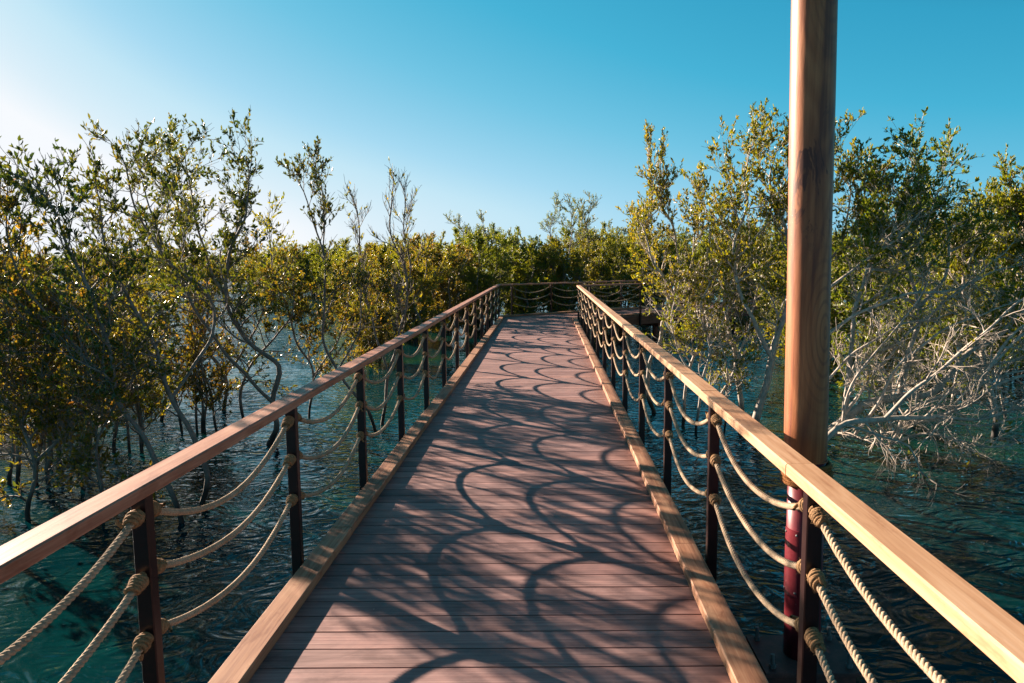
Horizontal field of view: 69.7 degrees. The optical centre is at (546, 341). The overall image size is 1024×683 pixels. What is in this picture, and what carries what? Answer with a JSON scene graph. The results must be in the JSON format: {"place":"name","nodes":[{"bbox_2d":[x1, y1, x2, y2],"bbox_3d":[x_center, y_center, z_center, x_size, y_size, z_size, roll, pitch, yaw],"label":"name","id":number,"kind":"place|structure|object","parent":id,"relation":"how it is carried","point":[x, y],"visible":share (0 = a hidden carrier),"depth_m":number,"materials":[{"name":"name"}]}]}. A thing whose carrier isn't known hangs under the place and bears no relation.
{"place":"outdoors","nodes":[
{"label":"outdoors","id":0,"kind":"place"},
{"bbox_2d":[0,259,1023,682],"bbox_3d":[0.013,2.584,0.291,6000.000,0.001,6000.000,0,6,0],"label":"water","id":1,"kind":"structure","parent":0,"point":[978,543],"depth_m":7.50,"materials":[{"name":"teal liquid"}]},
{"bbox_2d":[0,249,29,409],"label":"mangrove tree","id":2,"kind":"object","parent":1,"relation":"on","point":[19,295],"depth_m":12.17,"materials":[{"name":"green plant"}]},
{"bbox_2d":[4,255,53,279],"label":"mangrove tree","id":3,"kind":"object","parent":1,"relation":"on","point":[41,264],"visible":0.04,"depth_m":79.73,"materials":[{"name":"green plant"}]},
{"bbox_2d":[21,253,55,278],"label":"mangrove tree","id":4,"kind":"object","parent":1,"relation":"on","point":[51,255],"visible":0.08,"depth_m":86.54,"materials":[{"name":"green plant"}]},
{"bbox_2d":[0,229,96,484],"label":"mangrove tree","id":5,"kind":"object","parent":1,"relation":"on","point":[14,447],"visible":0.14,"depth_m":8.50,"materials":[{"name":"green plant"}]},
{"bbox_2d":[0,155,100,403],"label":"mangrove tree","id":6,"kind":"object","parent":1,"relation":"on","point":[24,342],"visible":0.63,"depth_m":7.44,"materials":[{"name":"green plant"}]},
{"bbox_2d":[37,272,96,374],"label":"mangrove tree","id":7,"kind":"object","parent":1,"relation":"on","point":[75,302],"visible":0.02,"depth_m":14.07,"materials":[{"name":"green plant"}]},
{"bbox_2d":[48,251,91,275],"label":"mangrove tree","id":8,"kind":"object","parent":1,"relation":"on","point":[63,263],"visible":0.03,"depth_m":86.77,"materials":[{"name":"green plant"}]},
{"bbox_2d":[0,233,146,469],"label":"mangrove tree","id":9,"kind":"object","parent":1,"relation":"on","point":[112,336],"visible":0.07,"depth_m":9.05,"materials":[{"name":"green plant"}]},
{"bbox_2d":[0,244,169,488],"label":"mangrove tree","id":10,"kind":"object","parent":1,"relation":"on","point":[71,431],"visible":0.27,"depth_m":8.35,"materials":[{"name":"green plant"}]},
{"bbox_2d":[0,289,190,520],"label":"mangrove tree","id":11,"kind":"object","parent":1,"relation":"on","point":[19,416],"visible":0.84,"depth_m":7.29,"materials":[{"name":"green plant"}]},
{"bbox_2d":[0,135,190,522],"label":"mangrove tree","id":12,"kind":"object","parent":1,"relation":"on","point":[92,299],"visible":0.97,"depth_m":7.09,"materials":[{"name":"green plant"}]},
{"bbox_2d":[89,247,135,273],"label":"mangrove tree","id":13,"kind":"object","parent":1,"relation":"on","point":[112,261],"visible":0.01,"depth_m":78.88,"materials":[{"name":"green plant"}]},
{"bbox_2d":[64,244,181,452],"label":"mangrove tree","id":14,"kind":"object","parent":1,"relation":"on","point":[151,407],"visible":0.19,"depth_m":9.91,"materials":[{"name":"green plant"}]},
{"bbox_2d":[77,284,174,357],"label":"mangrove tree","id":15,"kind":"object","parent":1,"relation":"on","point":[138,310],"depth_m":17.17,"materials":[{"name":"green plant"}]},
{"bbox_2d":[135,252,159,281],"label":"mangrove tree","id":16,"kind":"object","parent":1,"relation":"on","point":[143,269],"visible":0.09,"depth_m":89.23,"materials":[{"name":"green plant"}]},
{"bbox_2d":[46,267,251,407],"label":"mangrove tree","id":17,"kind":"object","parent":1,"relation":"on","point":[222,359],"visible":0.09,"depth_m":13.45,"materials":[{"name":"green plant"}]},
{"bbox_2d":[55,113,243,505],"bbox_3d":[-4.447,-0.190,7.973,1.869,4.541,1.693,3,7,29],"label":"mangrove tree","id":18,"kind":"object","parent":1,"relation":"on","point":[180,276],"visible":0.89,"depth_m":7.82,"materials":[{"name":"green plant"}]},
{"bbox_2d":[150,254,187,280],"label":"mangrove tree","id":19,"kind":"object","parent":1,"relation":"on","point":[164,267],"visible":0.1,"depth_m":79.69,"materials":[{"name":"green plant"}]},
{"bbox_2d":[67,107,282,444],"bbox_3d":[-5.005,-0.673,10.049,2.421,5.040,1.724,-4,8,-33],"label":"mangrove tree","id":20,"kind":"object","parent":1,"relation":"on","point":[242,205],"visible":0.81,"depth_m":10.05,"materials":[{"name":"green plant"}]},
{"bbox_2d":[119,266,241,431],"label":"mangrove tree","id":21,"kind":"object","parent":1,"relation":"on","point":[200,374],"visible":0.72,"depth_m":11.08,"materials":[{"name":"green plant"}]},
{"bbox_2d":[192,252,219,280],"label":"mangrove tree","id":22,"kind":"object","parent":1,"relation":"on","point":[213,265],"visible":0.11,"depth_m":87.30,"materials":[{"name":"green plant"}]},
{"bbox_2d":[86,212,331,420],"bbox_3d":[-5.704,-0.211,11.839,4.311,3.725,1.637,0,6,0],"label":"mangrove tree","id":23,"kind":"object","parent":1,"relation":"on","point":[268,324],"visible":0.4,"depth_m":11.82,"materials":[{"name":"green plant"}]},
{"bbox_2d":[132,117,308,410],"bbox_3d":[-5.668,-1.125,12.571,3.134,5.378,1.550,-1,7,-8],"label":"mangrove tree","id":24,"kind":"object","parent":1,"relation":"on","point":[260,223],"visible":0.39,"depth_m":12.47,"materials":[{"name":"green plant"}]},
{"bbox_2d":[217,260,246,282],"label":"mangrove tree","id":25,"kind":"object","parent":1,"relation":"on","point":[235,271],"visible":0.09,"depth_m":83.19,"materials":[{"name":"green plant"}]},
{"bbox_2d":[235,251,265,282],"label":"mangrove tree","id":26,"kind":"object","parent":1,"relation":"on","point":[243,259],"visible":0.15,"depth_m":83.16,"materials":[{"name":"green plant"}]},
{"bbox_2d":[242,244,294,296],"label":"mangrove tree","id":27,"kind":"object","parent":1,"relation":"on","point":[264,261],"visible":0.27,"depth_m":51.41,"materials":[{"name":"green plant"}]},
{"bbox_2d":[269,242,320,296],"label":"mangrove tree","id":28,"kind":"object","parent":1,"relation":"on","point":[302,264],"visible":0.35,"depth_m":53.10,"materials":[{"name":"green plant"}]},
{"bbox_2d":[291,245,329,294],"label":"mangrove tree","id":29,"kind":"object","parent":1,"relation":"on","point":[311,280],"visible":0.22,"depth_m":54.32,"materials":[{"name":"green plant"}]},
{"bbox_2d":[239,228,398,416],"bbox_3d":[-3.708,-0.141,12.274,2.709,3.468,1.616,0,6,0],"label":"mangrove tree","id":30,"kind":"object","parent":1,"relation":"on","point":[304,331],"visible":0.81,"depth_m":12.04,"materials":[{"name":"green plant"}]},
{"bbox_2d":[275,135,377,430],"bbox_3d":[-3.246,-0.654,11.009,1.368,4.769,0.951,0,6,0],"label":"mangrove tree","id":31,"kind":"object","parent":1,"relation":"on","point":[322,247],"visible":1,"depth_m":10.92,"materials":[{"name":"green plant"}]},
{"bbox_2d":[301,238,356,273],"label":"mangrove tree","id":32,"kind":"object","parent":1,"relation":"on","point":[335,242],"visible":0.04,"depth_m":55.27,"materials":[{"name":"green plant"}]},
{"bbox_2d":[310,241,353,299],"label":"mangrove tree","id":33,"kind":"object","parent":1,"relation":"on","point":[317,256],"visible":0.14,"depth_m":41.13,"materials":[{"name":"green plant"}]},
{"bbox_2d":[318,242,371,311],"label":"mangrove tree","id":34,"kind":"object","parent":1,"relation":"on","point":[337,255],"visible":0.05,"depth_m":35.94,"materials":[{"name":"green plant"}]},
{"bbox_2d":[329,236,395,314],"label":"mangrove tree","id":35,"kind":"object","parent":1,"relation":"on","point":[344,243],"visible":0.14,"depth_m":31.45,"materials":[{"name":"green plant"}]},
{"bbox_2d":[314,253,418,364],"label":"mangrove tree","id":36,"kind":"object","parent":1,"relation":"on","point":[382,289],"visible":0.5,"depth_m":18.38,"materials":[{"name":"green plant"}]},
{"bbox_2d":[365,243,405,303],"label":"mangrove tree","id":37,"kind":"object","parent":1,"relation":"on","point":[387,253],"visible":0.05,"depth_m":28.98,"materials":[{"name":"green plant"}]},
{"bbox_2d":[338,156,438,424],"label":"mangrove tree","id":38,"kind":"object","parent":1,"relation":"on","point":[402,261],"visible":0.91,"depth_m":11.34,"materials":[{"name":"green plant"}]},
{"bbox_2d":[351,242,428,337],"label":"mangrove tree","id":39,"kind":"object","parent":1,"relation":"on","point":[417,261],"visible":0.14,"depth_m":23.56,"materials":[{"name":"green plant"}]},
{"bbox_2d":[364,237,461,342],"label":"mangrove tree","id":40,"kind":"object","parent":1,"relation":"on","point":[434,279],"visible":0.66,"depth_m":22.85,"materials":[{"name":"green plant"}]},
{"bbox_2d":[387,230,470,320],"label":"mangrove tree","id":41,"kind":"object","parent":1,"relation":"on","point":[395,256],"visible":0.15,"depth_m":26.46,"materials":[{"name":"green plant"}]},
{"bbox_2d":[404,232,454,305],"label":"mangrove tree","id":42,"kind":"object","parent":1,"relation":"on","point":[412,260],"visible":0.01,"depth_m":28.60,"materials":[{"name":"green plant"}]},
{"bbox_2d":[414,233,467,307],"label":"mangrove tree","id":43,"kind":"object","parent":1,"relation":"on","point":[448,246],"visible":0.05,"depth_m":33.57,"materials":[{"name":"green plant"}]},
{"bbox_2d":[406,231,479,334],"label":"mangrove tree","id":44,"kind":"object","parent":1,"relation":"on","point":[456,290],"visible":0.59,"depth_m":25.16,"materials":[{"name":"green plant"}]},
{"bbox_2d":[444,227,490,293],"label":"mangrove tree","id":45,"kind":"object","parent":1,"relation":"on","point":[475,240],"visible":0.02,"depth_m":39.82,"materials":[{"name":"green plant"}]},
{"bbox_2d":[443,209,502,268],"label":"mangrove tree","id":46,"kind":"object","parent":1,"relation":"on","point":[477,226],"visible":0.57,"depth_m":32.68,"materials":[{"name":"green plant"}]},
{"bbox_2d":[450,236,496,298],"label":"mangrove tree","id":47,"kind":"object","parent":1,"relation":"on","point":[452,242],"visible":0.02,"depth_m":35.04,"materials":[{"name":"green plant"}]},
{"bbox_2d":[442,221,518,325],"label":"mangrove tree","id":48,"kind":"object","parent":1,"relation":"on","point":[492,279],"visible":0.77,"depth_m":28.39,"materials":[{"name":"green plant"}]},
{"bbox_2d":[456,232,511,315],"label":"mangrove tree","id":49,"kind":"object","parent":1,"relation":"on","point":[490,266],"visible":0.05,"depth_m":31.73,"materials":[{"name":"green plant"}]},
{"bbox_2d":[208,299,832,682],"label":"boardwalk","id":50,"kind":"structure","parent":1,"relation":"on","point":[511,513],"depth_m":4.53,"materials":[{"name":"brown wood"}]},
{"bbox_2d":[0,284,499,682],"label":"rope railing","id":51,"kind":"object","parent":50,"relation":"attached to","point":[22,552],"visible":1,"depth_m":3.05,"materials":[{"name":"brown wood"}]},
{"bbox_2d":[500,277,759,313],"bbox_3d":[4.273,-1.658,27.823,14.535,1.391,0.115,-5,8,-37],"label":"rope railing","id":52,"kind":"object","parent":50,"relation":"attached to","point":[551,293],"visible":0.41,"depth_m":25.20,"materials":[{"name":"brown wood"}]},
{"bbox_2d":[581,279,836,329],"bbox_3d":[6.527,-1.510,26.410,13.939,1.391,0.115,-5,8,-37],"label":"rope railing","id":53,"kind":"object","parent":50,"relation":"attached to","point":[640,295],"visible":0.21,"depth_m":23.71,"materials":[{"name":"brown wood"}]},
{"bbox_2d":[577,285,1023,682],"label":"rope railing","id":54,"kind":"object","parent":50,"relation":"attached to","point":[990,629],"visible":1,"depth_m":2.73,"materials":[{"name":"brown wood"}]},
{"bbox_2d":[746,0,862,682],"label":"wooden mast","id":55,"kind":"object","parent":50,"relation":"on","point":[813,66],"visible":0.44,"depth_m":3.39,"materials":[{"name":"brown wood"}]},
{"bbox_2d":[490,225,557,314],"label":"mangrove tree","id":56,"kind":"object","parent":1,"relation":"on","point":[523,246],"visible":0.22,"depth_m":30.76,"materials":[{"name":"green plant"}]},
{"bbox_2d":[499,236,559,314],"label":"mangrove tree","id":57,"kind":"object","parent":1,"relation":"on","point":[528,268],"visible":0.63,"depth_m":29.83,"materials":[{"name":"green plant"}]},
{"bbox_2d":[530,238,573,306],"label":"mangrove tree","id":58,"kind":"object","parent":1,"relation":"on","point":[566,244],"visible":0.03,"depth_m":36.71,"materials":[{"name":"green plant"}]},
{"bbox_2d":[531,190,591,285],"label":"mangrove tree","id":59,"kind":"object","parent":1,"relation":"on","point":[556,203],"visible":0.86,"depth_m":30.63,"materials":[{"name":"green plant"}]},
{"bbox_2d":[535,236,603,311],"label":"mangrove tree","id":60,"kind":"object","parent":1,"relation":"on","point":[563,268],"visible":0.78,"depth_m":30.23,"materials":[{"name":"green plant"}]},
{"bbox_2d":[542,234,598,310],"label":"mangrove tree","id":61,"kind":"object","parent":1,"relation":"on","point":[580,253],"visible":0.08,"depth_m":33.80,"materials":[{"name":"green plant"}]},
{"bbox_2d":[559,220,591,298],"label":"mangrove tree","id":62,"kind":"object","parent":1,"relation":"on","point":[565,231],"visible":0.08,"depth_m":41.57,"materials":[{"name":"green plant"}]},
{"bbox_2d":[564,190,601,277],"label":"mangrove tree","id":63,"kind":"object","parent":1,"relation":"on","point":[586,223],"visible":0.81,"depth_m":31.61,"materials":[{"name":"green plant"}]},
{"bbox_2d":[569,226,616,308],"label":"mangrove tree","id":64,"kind":"object","parent":1,"relation":"on","point":[578,243],"visible":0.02,"depth_m":37.03,"materials":[{"name":"green plant"}]},
{"bbox_2d":[580,227,627,306],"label":"mangrove tree","id":65,"kind":"object","parent":1,"relation":"on","point":[597,275],"visible":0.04,"depth_m":35.19,"materials":[{"name":"green plant"}]},
{"bbox_2d":[587,227,634,308],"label":"mangrove tree","id":66,"kind":"object","parent":1,"relation":"on","point":[608,268],"visible":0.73,"depth_m":32.54,"materials":[{"name":"green plant"}]},
{"bbox_2d":[604,225,635,295],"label":"mangrove tree","id":67,"kind":"object","parent":1,"relation":"on","point":[621,244],"visible":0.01,"depth_m":44.09,"materials":[{"name":"green plant"}]},
{"bbox_2d":[600,219,644,307],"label":"mangrove tree","id":68,"kind":"object","parent":1,"relation":"on","point":[605,225],"visible":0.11,"depth_m":38.34,"materials":[{"name":"green plant"}]},
{"bbox_2d":[627,228,673,306],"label":"mangrove tree","id":69,"kind":"object","parent":1,"relation":"on","point":[664,238],"visible":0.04,"depth_m":36.08,"materials":[{"name":"green plant"}]},
{"bbox_2d":[623,227,693,306],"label":"mangrove tree","id":70,"kind":"object","parent":1,"relation":"on","point":[671,246],"visible":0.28,"depth_m":33.23,"materials":[{"name":"green plant"}]},
{"bbox_2d":[615,120,712,412],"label":"mangrove tree","id":71,"kind":"object","parent":1,"relation":"on","point":[661,183],"visible":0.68,"depth_m":11.99,"materials":[{"name":"green plant"}]},
{"bbox_2d":[655,230,675,303],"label":"mangrove tree","id":72,"kind":"object","parent":1,"relation":"on","point":[663,302],"visible":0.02,"depth_m":41.36,"materials":[{"name":"green plant"}]},
{"bbox_2d":[662,223,719,304],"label":"mangrove tree","id":73,"kind":"object","parent":1,"relation":"on","point":[699,248],"visible":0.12,"depth_m":37.25,"materials":[{"name":"green plant"}]},
{"bbox_2d":[623,161,767,426],"bbox_3d":[2.275,-0.527,11.171,2.220,4.426,1.444,0,6,0],"label":"mangrove tree","id":74,"kind":"object","parent":1,"relation":"on","point":[653,252],"visible":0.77,"depth_m":11.11,"materials":[{"name":"green plant"}]},
{"bbox_2d":[676,231,724,302],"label":"mangrove tree","id":75,"kind":"object","parent":1,"relation":"on","point":[701,245],"visible":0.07,"depth_m":34.68,"materials":[{"name":"green plant"}]},
{"bbox_2d":[683,234,719,299],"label":"mangrove tree","id":76,"kind":"object","parent":1,"relation":"on","point":[695,253],"visible":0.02,"depth_m":42.81,"materials":[{"name":"green plant"}]},
{"bbox_2d":[641,235,782,431],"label":"mangrove tree","id":77,"kind":"object","parent":1,"relation":"on","point":[740,360],"visible":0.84,"depth_m":10.85,"materials":[{"name":"green plant"}]},
{"bbox_2d":[705,223,750,301],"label":"mangrove tree","id":78,"kind":"object","parent":1,"relation":"on","point":[725,265],"visible":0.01,"depth_m":40.83,"materials":[{"name":"green plant"}]},
{"bbox_2d":[709,216,773,299],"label":"mangrove tree","id":79,"kind":"object","parent":1,"relation":"on","point":[746,290],"visible":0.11,"depth_m":37.30,"materials":[{"name":"green plant"}]},
{"bbox_2d":[732,225,768,299],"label":"mangrove tree","id":80,"kind":"object","parent":1,"relation":"on","point":[756,252],"visible":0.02,"depth_m":43.09,"materials":[{"name":"green plant"}]},
{"bbox_2d":[752,232,786,298],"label":"mangrove tree","id":81,"kind":"object","parent":1,"relation":"on","point":[767,235],"depth_m":40.08,"materials":[{"name":"green plant"}]},
{"bbox_2d":[761,225,786,267],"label":"mangrove tree","id":82,"kind":"object","parent":1,"relation":"on","point":[770,230],"visible":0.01,"depth_m":38.58,"materials":[{"name":"green plant"}]},
{"bbox_2d":[688,97,900,422],"bbox_3d":[3.577,-0.890,10.652,3.010,5.248,2.046,0,6,0],"label":"mangrove tree","id":83,"kind":"object","parent":1,"relation":"on","point":[778,204],"visible":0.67,"depth_m":10.28,"materials":[{"name":"green plant"}]},
{"bbox_2d":[753,238,858,357],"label":"mangrove tree","id":84,"kind":"object","parent":1,"relation":"on","point":[778,354],"visible":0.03,"depth_m":18.16,"materials":[{"name":"green plant"}]},
{"bbox_2d":[770,218,856,343],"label":"mangrove tree","id":85,"kind":"object","parent":1,"relation":"on","point":[833,236],"visible":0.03,"depth_m":22.16,"materials":[{"name":"green plant"}]},
{"bbox_2d":[755,248,899,386],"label":"mangrove tree","id":86,"kind":"object","parent":1,"relation":"on","point":[835,315],"visible":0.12,"depth_m":15.27,"materials":[{"name":"green plant"}]},
{"bbox_2d":[832,186,918,332],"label":"mangrove tree","id":87,"kind":"object","parent":1,"relation":"on","point":[888,215],"visible":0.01,"depth_m":21.97,"materials":[{"name":"green plant"}]},
{"bbox_2d":[854,221,943,357],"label":"mangrove tree","id":88,"kind":"object","parent":1,"relation":"on","point":[863,325],"visible":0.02,"depth_m":18.56,"materials":[{"name":"green plant"}]},
{"bbox_2d":[845,236,1000,389],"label":"mangrove tree","id":89,"kind":"object","parent":1,"relation":"on","point":[899,304],"visible":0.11,"depth_m":14.99,"materials":[{"name":"green plant"}]},
{"bbox_2d":[828,106,1023,441],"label":"mangrove tree","id":90,"kind":"object","parent":1,"relation":"on","point":[918,188],"visible":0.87,"depth_m":9.70,"materials":[{"name":"green plant"}]},
{"bbox_2d":[828,286,1023,505],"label":"mangrove tree","id":91,"kind":"object","parent":1,"relation":"on","point":[887,417],"visible":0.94,"depth_m":8.35,"materials":[{"name":"grey plant"}]},
{"bbox_2d":[829,169,1023,482],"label":"mangrove tree","id":92,"kind":"object","parent":1,"relation":"on","point":[905,359],"visible":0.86,"depth_m":8.99,"materials":[{"name":"green plant"}]},
{"bbox_2d":[830,219,1023,419],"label":"mangrove tree","id":93,"kind":"object","parent":1,"relation":"on","point":[832,342],"visible":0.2,"depth_m":11.69,"materials":[{"name":"green plant"}]},
{"bbox_2d":[914,196,964,322],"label":"mangrove tree","id":94,"kind":"object","parent":1,"relation":"on","point":[956,206],"visible":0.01,"depth_m":21.00,"materials":[{"name":"green plant"}]},
{"bbox_2d":[909,219,1006,351],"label":"mangrove tree","id":95,"kind":"object","parent":1,"relation":"on","point":[916,231],"visible":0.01,"depth_m":19.25,"materials":[{"name":"green plant"}]},
{"bbox_2d":[908,144,1023,437],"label":"mangrove tree","id":96,"kind":"object","parent":1,"relation":"on","point":[1012,200],"visible":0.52,"depth_m":10.35,"materials":[{"name":"green plant"}]},
{"bbox_2d":[963,195,1023,338],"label":"mangrove tree","id":97,"kind":"object","parent":1,"relation":"on","point":[984,232],"depth_m":22.23,"materials":[{"name":"green plant"}]},
{"bbox_2d":[974,239,1023,374],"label":"mangrove tree","id":98,"kind":"object","parent":1,"relation":"on","point":[1017,342],"visible":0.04,"depth_m":16.08,"materials":[{"name":"green plant"}]},
{"bbox_2d":[0,0,1023,261],"label":"sky","id":99,"kind":"structure","parent":0,"point":[495,107],"materials":[{"name":"blue"}]}
]}

